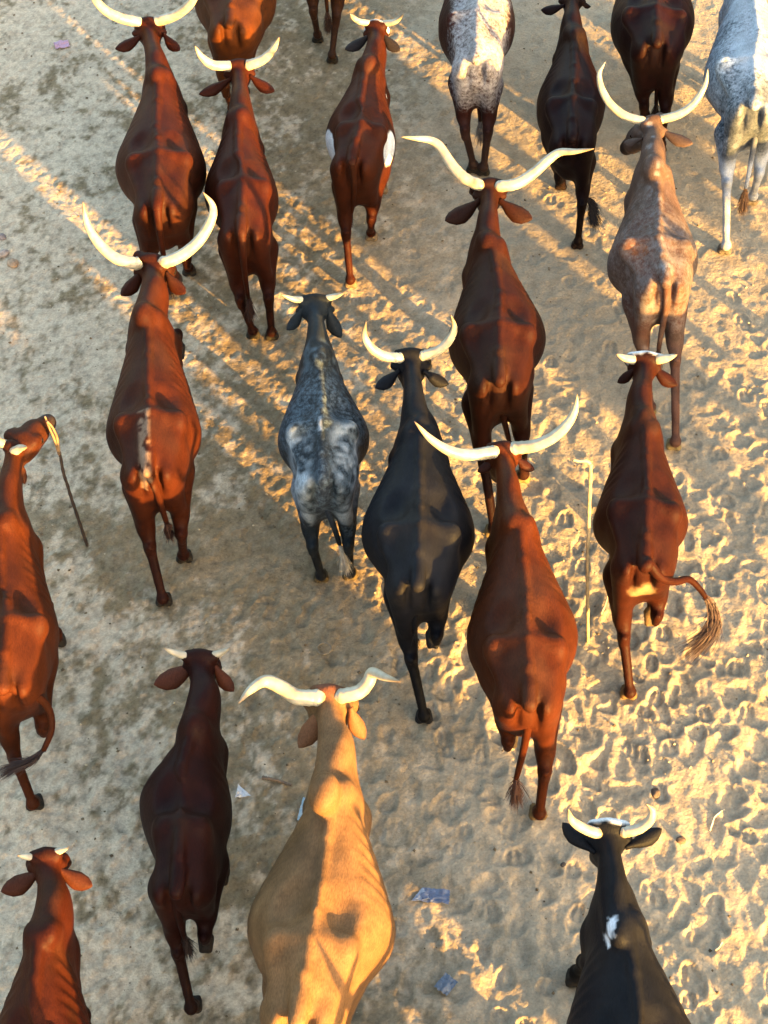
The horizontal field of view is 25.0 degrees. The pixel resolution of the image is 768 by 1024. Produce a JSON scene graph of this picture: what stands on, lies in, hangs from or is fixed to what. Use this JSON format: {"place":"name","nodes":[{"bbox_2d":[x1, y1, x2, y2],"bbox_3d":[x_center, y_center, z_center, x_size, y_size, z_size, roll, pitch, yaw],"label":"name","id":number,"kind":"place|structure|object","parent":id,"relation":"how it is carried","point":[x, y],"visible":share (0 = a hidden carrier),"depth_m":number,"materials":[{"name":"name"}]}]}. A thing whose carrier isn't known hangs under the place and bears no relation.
{"place":"outdoors","nodes":[
{"label":"outdoors","id":0,"kind":"place"},
{"bbox_2d":[0,0,767,1023],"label":"ground","id":1,"kind":"structure","parent":0,"point":[516,964],"depth_m":11.80,"materials":[{"name":"beige sand"}]},
{"bbox_2d":[0,233,5,239],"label":"stone","id":2,"kind":"object","parent":1,"relation":"on","point":[2,236],"visible":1,"depth_m":13.83,"materials":[{"name":"beige stone"}]},
{"bbox_2d":[0,249,8,257],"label":"stone","id":3,"kind":"object","parent":1,"relation":"on","point":[4,253],"visible":1,"depth_m":13.70,"materials":[{"name":"beige stone"}]},
{"bbox_2d":[7,258,18,267],"bbox_3d":[-2.930,-1.965,13.643,0.104,0.061,0.090,24,54,19],"label":"stone","id":4,"kind":"object","parent":1,"relation":"on","point":[12,263],"visible":1,"depth_m":13.62,"materials":[{"name":"beige stone"}]},
{"bbox_2d":[0,414,66,810],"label":"longhorn cow","id":5,"kind":"object","parent":1,"relation":"on","point":[32,638],"visible":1,"depth_m":10.14},
{"bbox_2d":[0,846,91,1023],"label":"short horned cow","id":6,"kind":"object","parent":1,"relation":"on","point":[46,987],"visible":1,"depth_m":8.68},
{"bbox_2d":[53,40,69,48],"bbox_3d":[-2.892,-4.199,15.505,0.138,0.027,0.106,-13,51,-11],"label":"cloth scrap","id":7,"kind":"object","parent":1,"relation":"on","point":[61,44],"visible":1,"depth_m":15.50,"materials":[{"name":"pink fabric"}]},
{"bbox_2d":[44,416,88,545],"bbox_3d":[-2.077,-0.191,11.342,0.117,1.272,0.044,3,50,3],"label":"herding stick","id":8,"kind":"object","parent":1,"relation":"on","point":[57,444],"visible":1,"depth_m":11.30,"materials":[{"name":"wood"}]},
{"bbox_2d":[91,0,206,299],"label":"longhorn cow","id":9,"kind":"object","parent":1,"relation":"on","point":[160,169],"visible":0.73,"depth_m":12.81},
{"bbox_2d":[82,192,216,606],"bbox_3d":[-1.498,-0.763,11.596,0.909,1.629,2.408,-4,50,-3],"label":"longhorn cow","id":10,"kind":"object","parent":1,"relation":"on","point":[153,433],"visible":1,"depth_m":11.18},
{"bbox_2d":[139,647,233,1015],"bbox_3d":[-1.096,1.754,9.740,0.519,1.232,1.820,1,50,1],"label":"short horned cow","id":11,"kind":"object","parent":1,"relation":"on","point":[185,804],"visible":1,"depth_m":9.34},
{"bbox_2d":[195,0,276,113],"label":"longhorn cow","id":12,"kind":"object","parent":1,"relation":"on","point":[235,29],"visible":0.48,"depth_m":13.94},
{"bbox_2d":[195,38,278,340],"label":"longhorn cow","id":13,"kind":"object","parent":1,"relation":"on","point":[240,190],"visible":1,"depth_m":12.68},
{"bbox_2d":[235,784,250,797],"bbox_3d":[-0.879,1.714,10.536,0.115,0.021,0.079,37,59,27],"label":"paper scrap","id":14,"kind":"object","parent":1,"relation":"on","point":[241,792],"visible":1,"depth_m":10.54,"materials":[{"name":"white paper"}]},
{"bbox_2d":[262,775,291,786],"bbox_3d":[-0.654,1.648,10.589,0.197,0.030,0.030,14,51,12],"label":"twig","id":15,"kind":"object","parent":1,"relation":"on","point":[275,779],"visible":1,"depth_m":10.58,"materials":[{"name":"wood"}]},
{"bbox_2d":[297,797,304,819],"bbox_3d":[-0.485,1.799,10.473,0.052,0.015,0.167,9,51,7],"label":"plastic scrap","id":16,"kind":"object","parent":1,"relation":"on","point":[300,812],"visible":0.3,"depth_m":10.46,"materials":[{"name":"plastic"}]},
{"bbox_2d":[238,667,400,1023],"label":"cow","id":17,"kind":"object","parent":1,"relation":"on","point":[321,931],"visible":1,"depth_m":8.75},
{"bbox_2d":[278,293,368,582],"bbox_3d":[-0.409,-0.549,11.670,0.603,1.236,1.970,-2,50,-2],"label":"short horned cow","id":18,"kind":"object","parent":1,"relation":"on","point":[323,439],"visible":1,"depth_m":11.14},
{"bbox_2d":[316,642,331,654],"bbox_3d":[-0.390,0.888,11.251,0.099,0.009,0.099,0,50,0],"label":"metal ring","id":19,"kind":"object","parent":1,"relation":"on","point":[324,653],"visible":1,"depth_m":11.25,"materials":[{"name":"grey metal"}]},
{"bbox_2d":[306,0,344,63],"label":"longhorn cow","id":20,"kind":"object","parent":1,"relation":"on","point":[337,7],"visible":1,"depth_m":15.09},
{"bbox_2d":[326,13,402,287],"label":"longhorn cow","id":21,"kind":"object","parent":1,"relation":"on","point":[360,141],"visible":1,"depth_m":13.17},
{"bbox_2d":[0,1,767,1021],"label":"sand crumbs","id":22,"kind":"object","parent":1,"relation":"on","point":[326,521],"visible":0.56,"depth_m":11.80,"materials":[{"name":"beige sand"}]},
{"bbox_2d":[361,314,474,723],"bbox_3d":[0.203,-0.011,11.031,0.738,1.528,2.367,1,50,1],"label":"longhorn cow","id":23,"kind":"object","parent":1,"relation":"on","point":[418,535],"visible":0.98,"depth_m":10.54},
{"bbox_2d":[412,888,429,900],"bbox_3d":[0.223,2.248,10.089,0.111,0.025,0.079,-45,63,-31],"label":"paper scrap","id":24,"kind":"object","parent":1,"relation":"on","point":[417,897],"visible":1,"depth_m":10.10,"materials":[{"name":"white paper"}]},
{"bbox_2d":[421,887,449,903],"bbox_3d":[0.301,2.240,10.099,0.168,0.020,0.094,4,50,4],"label":"plastic bag","id":25,"kind":"object","parent":1,"relation":"on","point":[434,895],"visible":1,"depth_m":10.10,"materials":[{"name":"blue plastic"}]},
{"bbox_2d":[434,972,457,995],"bbox_3d":[0.349,2.660,9.741,0.093,0.021,0.115,31,57,24],"label":"plastic scrap","id":26,"kind":"object","parent":1,"relation":"on","point":[446,983],"visible":1,"depth_m":9.74,"materials":[{"name":"blue plastic"}]},
{"bbox_2d":[438,0,514,175],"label":"longhorn cow","id":27,"kind":"object","parent":1,"relation":"on","point":[476,37],"visible":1,"depth_m":13.73},
{"bbox_2d":[414,394,578,819],"bbox_3d":[0.682,0.548,10.496,1.006,1.628,2.217,0,50,0],"label":"longhorn cow","id":28,"kind":"object","parent":1,"relation":"on","point":[522,637],"visible":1,"depth_m":10.04},
{"bbox_2d":[402,136,593,537],"bbox_3d":[0.802,-1.264,12.082,1.358,1.530,2.620,0,50,0],"label":"longhorn cow","id":29,"kind":"object","parent":1,"relation":"on","point":[496,348],"visible":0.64,"depth_m":11.61},
{"bbox_2d":[537,0,611,249],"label":"longhorn cow","id":30,"kind":"object","parent":1,"relation":"on","point":[571,104],"visible":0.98,"depth_m":13.41},
{"bbox_2d":[572,459,592,642],"bbox_3d":[1.211,0.259,10.615,0.264,1.807,0.070,0,50,0],"label":"walking staff","id":31,"kind":"object","parent":1,"relation":"on","point":[590,476],"visible":1,"depth_m":10.51,"materials":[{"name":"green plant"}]},
{"bbox_2d":[600,595,607,613],"bbox_3d":[1.474,0.588,11.490,0.022,0.017,0.227,14,51,12],"label":"twig","id":32,"kind":"object","parent":1,"relation":"on","point":[603,608],"visible":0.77,"depth_m":11.46,"materials":[{"name":"beige wood"}]},
{"bbox_2d":[562,803,690,1023],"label":"longhorn cow","id":33,"kind":"object","parent":1,"relation":"on","point":[615,974],"visible":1,"depth_m":8.61},
{"bbox_2d":[610,0,694,150],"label":"longhorn cow","id":34,"kind":"object","parent":1,"relation":"on","point":[651,39],"visible":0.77,"depth_m":13.80},
{"bbox_2d":[597,61,708,450],"bbox_3d":[1.943,-1.870,12.610,0.827,1.498,2.600,2,50,2],"label":"longhorn cow","id":35,"kind":"object","parent":1,"relation":"on","point":[652,262],"visible":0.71,"depth_m":12.24},
{"bbox_2d":[651,788,659,798],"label":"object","id":36,"kind":"object","parent":1,"relation":"on","point":[655,792],"visible":1,"depth_m":10.55,"materials":[{"name":"brown stone"}]},
{"bbox_2d":[593,351,722,699],"bbox_3d":[1.647,0.002,11.185,0.762,1.272,2.250,-6,50,-5],"label":"short horned cow","id":37,"kind":"object","parent":1,"relation":"on","point":[640,523],"visible":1,"depth_m":10.67},
{"bbox_2d":[676,836,685,843],"bbox_3d":[1.779,1.963,10.352,0.059,0.037,0.050,13,51,10],"label":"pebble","id":38,"kind":"object","parent":1,"relation":"on","point":[680,839],"visible":1,"depth_m":10.34,"materials":[{"name":"beige stone"}]},
{"bbox_2d":[709,809,724,830],"bbox_3d":[2.004,1.853,10.446,0.030,0.028,0.185,28,55,22],"label":"twig","id":39,"kind":"object","parent":1,"relation":"on","point":[714,818],"visible":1,"depth_m":10.43,"materials":[{"name":"beige wood"}]},
{"bbox_2d":[703,0,767,254],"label":"longhorn cow","id":40,"kind":"object","parent":1,"relation":"on","point":[736,91],"visible":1,"depth_m":13.49}
]}

